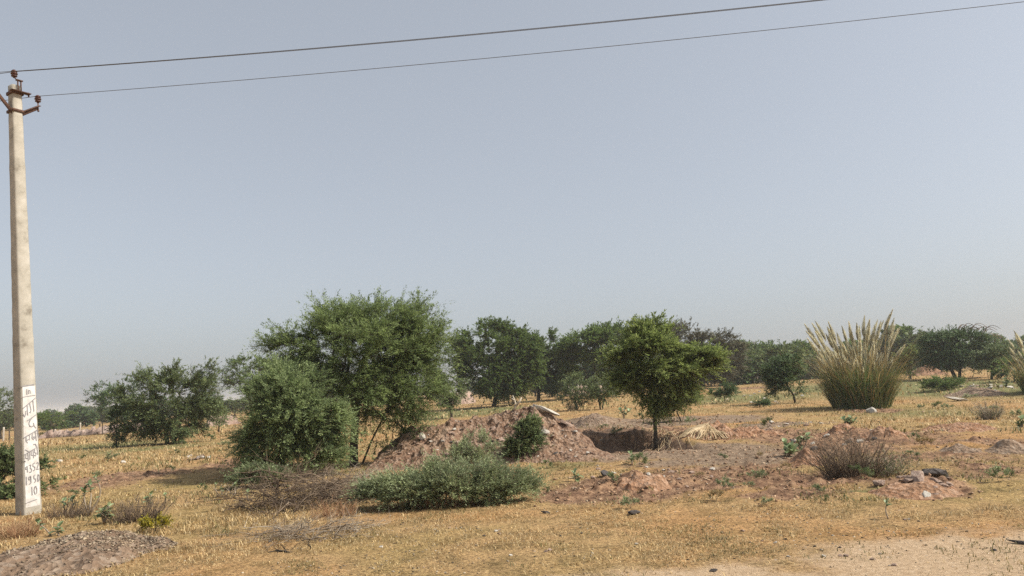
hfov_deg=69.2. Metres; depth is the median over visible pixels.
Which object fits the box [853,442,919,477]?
dry bush
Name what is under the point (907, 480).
rock
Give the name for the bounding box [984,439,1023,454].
earth heap
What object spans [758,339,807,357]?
khejri tree
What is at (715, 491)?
weed
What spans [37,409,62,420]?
tree
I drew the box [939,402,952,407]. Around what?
weed
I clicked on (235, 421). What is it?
stone wall
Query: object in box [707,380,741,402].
green shrub
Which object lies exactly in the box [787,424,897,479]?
dry bush
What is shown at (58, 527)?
milkweed plant
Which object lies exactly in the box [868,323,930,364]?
tree
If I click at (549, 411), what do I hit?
rock
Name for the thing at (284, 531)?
thorn brush
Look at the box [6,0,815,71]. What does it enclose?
overhead wire
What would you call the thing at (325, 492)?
thorn brush
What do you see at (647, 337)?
acacia tree
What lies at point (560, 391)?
tree
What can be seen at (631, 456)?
milkweed plant
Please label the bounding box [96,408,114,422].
tree
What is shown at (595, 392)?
scrub tree
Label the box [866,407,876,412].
rock
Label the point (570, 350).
umbrella tree
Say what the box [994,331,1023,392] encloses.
plume grass
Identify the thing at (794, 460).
earth heap
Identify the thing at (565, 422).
rock
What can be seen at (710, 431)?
root heap
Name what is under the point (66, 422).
tree
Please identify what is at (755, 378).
khejri tree
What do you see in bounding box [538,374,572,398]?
scrub tree
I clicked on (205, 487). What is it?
weed
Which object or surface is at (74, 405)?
tree
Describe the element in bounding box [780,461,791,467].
weed
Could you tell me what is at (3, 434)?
fence post
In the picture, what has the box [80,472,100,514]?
milkweed plant
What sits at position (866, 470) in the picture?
weed
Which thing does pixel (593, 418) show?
earth heap
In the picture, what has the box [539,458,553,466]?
weed
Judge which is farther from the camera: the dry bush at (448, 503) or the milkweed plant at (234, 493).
the milkweed plant at (234, 493)
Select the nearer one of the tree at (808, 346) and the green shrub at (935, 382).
the green shrub at (935, 382)
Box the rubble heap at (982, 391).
[943,387,1007,396]
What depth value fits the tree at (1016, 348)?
100.59 m
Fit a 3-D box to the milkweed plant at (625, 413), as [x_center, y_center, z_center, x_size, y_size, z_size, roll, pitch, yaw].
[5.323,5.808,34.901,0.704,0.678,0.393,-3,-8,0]
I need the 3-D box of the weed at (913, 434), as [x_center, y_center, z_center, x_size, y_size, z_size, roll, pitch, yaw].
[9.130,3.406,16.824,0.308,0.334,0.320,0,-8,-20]
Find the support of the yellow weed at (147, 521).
on the ground at (916, 551)
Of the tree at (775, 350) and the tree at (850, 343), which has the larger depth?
the tree at (850, 343)
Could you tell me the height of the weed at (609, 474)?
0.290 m
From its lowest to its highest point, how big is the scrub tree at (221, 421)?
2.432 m
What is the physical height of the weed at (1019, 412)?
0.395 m
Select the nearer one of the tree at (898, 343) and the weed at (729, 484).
the weed at (729, 484)
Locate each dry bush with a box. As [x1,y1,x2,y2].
[0,510,49,539]
[40,497,99,518]
[94,491,179,523]
[309,495,359,518]
[405,495,476,508]
[564,402,583,409]
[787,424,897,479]
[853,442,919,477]
[968,400,1004,419]
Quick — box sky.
[0,0,1023,412]
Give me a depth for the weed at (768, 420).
24.18 m
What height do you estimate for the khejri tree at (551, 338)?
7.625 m
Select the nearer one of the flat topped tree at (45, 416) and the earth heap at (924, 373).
the earth heap at (924, 373)
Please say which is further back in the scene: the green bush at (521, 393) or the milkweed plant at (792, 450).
the green bush at (521, 393)
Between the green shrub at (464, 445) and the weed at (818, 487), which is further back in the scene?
the green shrub at (464, 445)
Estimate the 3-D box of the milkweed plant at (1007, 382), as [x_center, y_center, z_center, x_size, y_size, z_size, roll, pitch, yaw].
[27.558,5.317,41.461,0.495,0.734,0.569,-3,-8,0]
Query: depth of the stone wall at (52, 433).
75.63 m
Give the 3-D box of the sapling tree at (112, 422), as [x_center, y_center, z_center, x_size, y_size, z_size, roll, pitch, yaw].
[-18.836,6.637,35.364,1.508,2.421,1.418,-9,-10,39]
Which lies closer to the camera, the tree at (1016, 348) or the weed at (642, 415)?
the weed at (642, 415)
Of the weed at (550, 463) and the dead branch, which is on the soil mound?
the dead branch
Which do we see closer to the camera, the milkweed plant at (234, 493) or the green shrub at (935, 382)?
the milkweed plant at (234, 493)
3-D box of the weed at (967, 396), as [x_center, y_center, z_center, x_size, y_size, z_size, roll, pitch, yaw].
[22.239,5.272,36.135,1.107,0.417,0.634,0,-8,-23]
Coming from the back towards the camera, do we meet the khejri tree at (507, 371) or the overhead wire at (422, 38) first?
the khejri tree at (507, 371)
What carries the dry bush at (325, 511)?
on the ground at (916, 551)
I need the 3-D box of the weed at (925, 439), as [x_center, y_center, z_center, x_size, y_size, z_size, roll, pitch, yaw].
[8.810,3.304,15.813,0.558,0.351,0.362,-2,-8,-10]
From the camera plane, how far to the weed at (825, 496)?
9.83 m
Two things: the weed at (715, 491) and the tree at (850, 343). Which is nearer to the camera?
the weed at (715, 491)
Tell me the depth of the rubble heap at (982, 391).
38.98 m
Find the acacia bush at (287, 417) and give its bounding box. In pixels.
[218,351,375,480]
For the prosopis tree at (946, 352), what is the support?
on the ground at (916, 551)
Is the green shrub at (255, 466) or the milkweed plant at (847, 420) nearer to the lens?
the green shrub at (255, 466)
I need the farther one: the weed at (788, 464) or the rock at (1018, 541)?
the weed at (788, 464)
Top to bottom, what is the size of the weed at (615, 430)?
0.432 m
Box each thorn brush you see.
[187,443,395,521]
[191,505,390,550]
[288,460,403,491]
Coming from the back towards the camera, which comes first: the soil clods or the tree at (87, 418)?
the tree at (87, 418)
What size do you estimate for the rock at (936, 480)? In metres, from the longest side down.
0.184 x 0.128 x 0.074 m
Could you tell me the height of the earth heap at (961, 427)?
0.270 m
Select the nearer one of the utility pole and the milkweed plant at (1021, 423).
the utility pole
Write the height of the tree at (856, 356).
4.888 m
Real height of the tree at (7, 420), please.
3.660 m
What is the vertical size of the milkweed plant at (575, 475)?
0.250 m
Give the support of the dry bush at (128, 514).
on the ground at (916, 551)
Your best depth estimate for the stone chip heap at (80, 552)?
8.40 m
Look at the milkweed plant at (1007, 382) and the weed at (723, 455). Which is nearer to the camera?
the weed at (723, 455)
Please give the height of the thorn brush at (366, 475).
0.600 m
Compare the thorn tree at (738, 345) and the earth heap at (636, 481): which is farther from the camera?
the thorn tree at (738, 345)
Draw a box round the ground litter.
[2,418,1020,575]
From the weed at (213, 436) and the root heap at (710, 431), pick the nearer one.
the root heap at (710, 431)
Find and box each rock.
[419,433,425,439]
[533,404,559,415]
[558,420,572,425]
[600,470,608,475]
[628,510,639,513]
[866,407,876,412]
[872,480,879,485]
[902,478,913,482]
[911,470,923,481]
[922,468,948,477]
[922,491,930,496]
[929,478,942,482]
[945,397,968,400]
[1008,540,1023,543]
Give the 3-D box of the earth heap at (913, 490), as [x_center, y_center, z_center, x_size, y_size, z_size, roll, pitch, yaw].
[5.443,2.757,10.070,1.440,0.248,1.380,-3,-8,0]
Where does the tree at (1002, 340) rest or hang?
on the ground at (916, 551)
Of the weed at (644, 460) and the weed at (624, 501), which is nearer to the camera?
the weed at (624, 501)
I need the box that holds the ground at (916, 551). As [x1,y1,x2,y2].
[0,368,1023,575]
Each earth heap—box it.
[573,413,615,427]
[614,472,671,491]
[787,448,822,466]
[816,423,866,437]
[851,426,908,439]
[868,478,962,499]
[907,366,948,375]
[921,422,997,432]
[939,443,981,453]
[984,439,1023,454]
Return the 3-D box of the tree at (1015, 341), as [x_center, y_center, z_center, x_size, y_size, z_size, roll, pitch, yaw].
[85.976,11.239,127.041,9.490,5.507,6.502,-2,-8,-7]
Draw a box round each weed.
[66,489,80,493]
[105,450,116,459]
[136,509,173,531]
[197,483,207,489]
[206,433,216,440]
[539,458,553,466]
[606,472,620,482]
[611,425,621,435]
[615,493,639,507]
[632,452,650,466]
[633,412,643,419]
[684,414,696,423]
[707,487,726,500]
[715,475,738,489]
[717,452,728,457]
[746,467,768,477]
[760,416,773,427]
[761,495,773,503]
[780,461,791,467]
[812,482,827,492]
[818,493,828,502]
[847,463,873,479]
[905,449,922,457]
[906,431,921,441]
[911,436,936,447]
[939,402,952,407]
[962,392,977,398]
[983,462,1012,478]
[1003,468,1014,477]
[1010,409,1022,416]
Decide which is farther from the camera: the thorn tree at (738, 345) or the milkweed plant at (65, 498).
the thorn tree at (738, 345)
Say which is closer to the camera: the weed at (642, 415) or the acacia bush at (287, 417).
the acacia bush at (287, 417)
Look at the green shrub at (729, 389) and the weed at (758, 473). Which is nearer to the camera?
the weed at (758, 473)
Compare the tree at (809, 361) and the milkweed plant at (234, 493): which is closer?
the milkweed plant at (234, 493)
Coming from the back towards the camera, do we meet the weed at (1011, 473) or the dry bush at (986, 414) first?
the dry bush at (986, 414)
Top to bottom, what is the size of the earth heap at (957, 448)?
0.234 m
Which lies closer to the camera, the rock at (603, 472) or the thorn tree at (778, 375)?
the rock at (603, 472)
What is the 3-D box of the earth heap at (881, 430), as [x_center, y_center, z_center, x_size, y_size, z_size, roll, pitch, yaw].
[9.108,3.599,18.276,1.600,0.465,1.600,-3,-8,0]
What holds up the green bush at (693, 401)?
on the ground at (916, 551)
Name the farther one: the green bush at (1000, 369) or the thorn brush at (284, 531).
the green bush at (1000, 369)
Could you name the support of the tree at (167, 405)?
on the ground at (916, 551)
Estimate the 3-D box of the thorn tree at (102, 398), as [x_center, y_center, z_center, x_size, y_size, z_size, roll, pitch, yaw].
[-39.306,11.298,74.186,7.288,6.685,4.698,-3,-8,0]
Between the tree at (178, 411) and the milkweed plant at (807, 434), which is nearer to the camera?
the milkweed plant at (807, 434)
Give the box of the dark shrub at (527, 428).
[497,408,553,460]
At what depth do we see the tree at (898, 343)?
98.96 m
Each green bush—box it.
[493,376,532,404]
[657,387,705,420]
[987,351,1023,381]
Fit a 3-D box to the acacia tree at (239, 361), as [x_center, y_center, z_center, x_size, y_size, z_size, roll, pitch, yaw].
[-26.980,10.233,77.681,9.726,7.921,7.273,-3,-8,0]
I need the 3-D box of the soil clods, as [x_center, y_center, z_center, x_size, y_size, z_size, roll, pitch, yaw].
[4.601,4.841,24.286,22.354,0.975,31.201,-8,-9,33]
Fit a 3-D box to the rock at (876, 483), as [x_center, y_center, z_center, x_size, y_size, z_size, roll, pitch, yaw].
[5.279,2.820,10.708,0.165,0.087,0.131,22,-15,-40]
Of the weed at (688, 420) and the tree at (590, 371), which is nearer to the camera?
the weed at (688, 420)
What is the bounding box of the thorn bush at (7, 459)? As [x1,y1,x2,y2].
[0,443,67,498]
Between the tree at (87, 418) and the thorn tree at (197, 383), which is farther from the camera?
the tree at (87, 418)
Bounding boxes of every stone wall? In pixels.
[38,423,142,438]
[205,414,239,426]
[437,391,475,405]
[566,385,619,395]
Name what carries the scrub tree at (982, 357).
on the ground at (916, 551)
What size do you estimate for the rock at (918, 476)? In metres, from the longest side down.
0.383 x 0.166 x 0.079 m
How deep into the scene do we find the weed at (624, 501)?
10.16 m
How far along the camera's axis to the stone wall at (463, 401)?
87.01 m
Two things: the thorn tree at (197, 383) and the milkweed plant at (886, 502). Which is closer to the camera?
the milkweed plant at (886, 502)
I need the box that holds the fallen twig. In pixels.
[265,532,315,552]
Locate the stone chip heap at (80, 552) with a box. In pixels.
[0,529,177,575]
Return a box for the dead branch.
[511,396,521,409]
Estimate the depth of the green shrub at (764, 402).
38.89 m
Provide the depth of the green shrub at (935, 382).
44.00 m
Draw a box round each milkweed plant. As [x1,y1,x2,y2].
[35,518,51,535]
[48,521,63,535]
[58,495,76,511]
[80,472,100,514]
[92,501,113,522]
[143,490,155,505]
[212,482,241,496]
[226,480,237,496]
[568,468,583,481]
[618,406,632,418]
[626,450,634,463]
[782,438,799,456]
[793,432,811,449]
[841,414,857,423]
[884,498,891,518]
[1001,376,1009,386]
[1015,415,1023,426]
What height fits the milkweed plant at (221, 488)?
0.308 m
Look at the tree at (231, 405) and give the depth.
135.05 m
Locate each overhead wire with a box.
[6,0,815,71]
[25,1,1023,97]
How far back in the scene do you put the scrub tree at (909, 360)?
65.16 m
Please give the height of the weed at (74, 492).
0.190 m
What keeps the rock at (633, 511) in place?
on the ground at (916, 551)
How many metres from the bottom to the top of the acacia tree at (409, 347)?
4.958 m
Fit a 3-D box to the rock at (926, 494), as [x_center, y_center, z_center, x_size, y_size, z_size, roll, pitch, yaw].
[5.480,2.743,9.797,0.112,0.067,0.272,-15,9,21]
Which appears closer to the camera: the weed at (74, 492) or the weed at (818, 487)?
the weed at (818, 487)
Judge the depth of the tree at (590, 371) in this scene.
96.34 m
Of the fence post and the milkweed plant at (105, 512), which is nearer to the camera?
the milkweed plant at (105, 512)
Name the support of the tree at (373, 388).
on the ground at (916, 551)
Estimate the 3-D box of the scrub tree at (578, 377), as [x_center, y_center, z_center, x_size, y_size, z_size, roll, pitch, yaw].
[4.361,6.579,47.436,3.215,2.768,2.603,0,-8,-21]
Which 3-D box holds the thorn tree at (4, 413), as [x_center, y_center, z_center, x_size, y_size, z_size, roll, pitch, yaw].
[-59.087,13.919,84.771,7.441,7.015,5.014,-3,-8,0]
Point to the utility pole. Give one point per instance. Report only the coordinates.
(27, 475)
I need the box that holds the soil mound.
[365,406,618,471]
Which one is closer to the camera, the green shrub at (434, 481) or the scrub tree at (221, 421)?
the green shrub at (434, 481)
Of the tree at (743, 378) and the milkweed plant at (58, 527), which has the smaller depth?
the milkweed plant at (58, 527)
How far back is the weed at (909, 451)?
13.76 m
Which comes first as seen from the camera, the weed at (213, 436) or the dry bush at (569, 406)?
the weed at (213, 436)
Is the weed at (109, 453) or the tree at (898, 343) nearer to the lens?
the weed at (109, 453)
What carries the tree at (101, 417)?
on the ground at (916, 551)
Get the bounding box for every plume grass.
[789,309,929,408]
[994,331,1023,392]
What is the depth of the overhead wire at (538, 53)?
13.35 m
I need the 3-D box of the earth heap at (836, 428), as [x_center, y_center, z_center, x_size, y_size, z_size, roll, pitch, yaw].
[8.759,3.823,19.865,1.760,0.387,1.360,-3,-8,0]
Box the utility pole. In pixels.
[0,69,41,515]
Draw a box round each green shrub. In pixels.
[220,457,300,489]
[339,447,554,513]
[440,424,504,468]
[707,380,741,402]
[751,395,772,407]
[913,373,968,389]
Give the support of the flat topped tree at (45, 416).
on the ground at (916, 551)
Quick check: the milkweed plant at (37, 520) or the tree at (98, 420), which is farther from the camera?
the tree at (98, 420)
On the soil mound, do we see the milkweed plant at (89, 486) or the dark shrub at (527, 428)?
the dark shrub at (527, 428)
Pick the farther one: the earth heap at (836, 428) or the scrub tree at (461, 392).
the scrub tree at (461, 392)
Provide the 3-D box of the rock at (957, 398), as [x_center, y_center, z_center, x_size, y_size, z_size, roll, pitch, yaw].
[20.932,5.225,34.953,1.142,0.171,0.442,8,-3,-4]
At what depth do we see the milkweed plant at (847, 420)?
23.94 m
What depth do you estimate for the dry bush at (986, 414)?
23.34 m
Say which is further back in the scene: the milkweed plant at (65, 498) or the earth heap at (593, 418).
the earth heap at (593, 418)
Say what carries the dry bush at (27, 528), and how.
on the ground at (916, 551)
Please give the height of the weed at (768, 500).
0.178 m
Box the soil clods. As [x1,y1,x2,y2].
[43,408,1023,515]
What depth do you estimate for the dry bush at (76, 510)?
12.15 m
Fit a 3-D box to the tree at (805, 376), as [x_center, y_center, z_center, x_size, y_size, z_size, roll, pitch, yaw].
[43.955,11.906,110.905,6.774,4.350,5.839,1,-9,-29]
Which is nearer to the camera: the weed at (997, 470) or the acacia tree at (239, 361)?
the weed at (997, 470)
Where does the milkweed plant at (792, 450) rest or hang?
on the ground at (916, 551)
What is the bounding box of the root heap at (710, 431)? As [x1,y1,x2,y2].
[674,420,788,440]
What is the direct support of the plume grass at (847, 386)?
on the ground at (916, 551)
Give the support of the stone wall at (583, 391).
on the ground at (916, 551)
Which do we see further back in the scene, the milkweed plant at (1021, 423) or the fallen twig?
the milkweed plant at (1021, 423)
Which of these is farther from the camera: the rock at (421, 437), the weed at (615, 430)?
the weed at (615, 430)
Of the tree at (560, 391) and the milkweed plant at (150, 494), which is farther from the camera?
the tree at (560, 391)
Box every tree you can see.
[0,386,13,438]
[0,413,12,428]
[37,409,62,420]
[37,409,77,434]
[39,418,74,429]
[61,403,90,418]
[63,405,98,427]
[80,368,153,426]
[96,407,116,422]
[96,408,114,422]
[97,356,232,446]
[101,403,130,447]
[131,394,173,420]
[167,404,195,420]
[204,399,231,432]
[216,349,285,415]
[223,398,248,415]
[243,285,469,466]
[337,379,398,404]
[422,367,475,417]
[442,315,552,406]
[516,326,575,400]
[533,373,579,396]
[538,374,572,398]
[545,315,658,396]
[555,355,617,382]
[555,370,598,409]
[581,372,618,409]
[592,309,736,451]
[652,316,756,387]
[720,353,761,384]
[735,340,770,383]
[740,340,809,379]
[756,352,814,402]
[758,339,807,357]
[790,339,816,379]
[797,354,817,379]
[802,354,834,378]
[831,347,882,373]
[834,338,877,349]
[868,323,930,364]
[883,328,936,367]
[890,341,921,378]
[911,323,1011,378]
[965,341,1020,379]
[975,332,1013,367]
[995,343,1023,355]
[1010,339,1023,366]
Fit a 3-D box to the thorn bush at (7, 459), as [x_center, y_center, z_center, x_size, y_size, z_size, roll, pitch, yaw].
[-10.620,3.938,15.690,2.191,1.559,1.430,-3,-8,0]
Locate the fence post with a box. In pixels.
[2,427,4,440]
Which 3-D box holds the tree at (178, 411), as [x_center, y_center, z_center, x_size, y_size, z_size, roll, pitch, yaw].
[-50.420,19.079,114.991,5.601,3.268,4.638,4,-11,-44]
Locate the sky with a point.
(763, 185)
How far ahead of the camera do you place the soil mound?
18.02 m

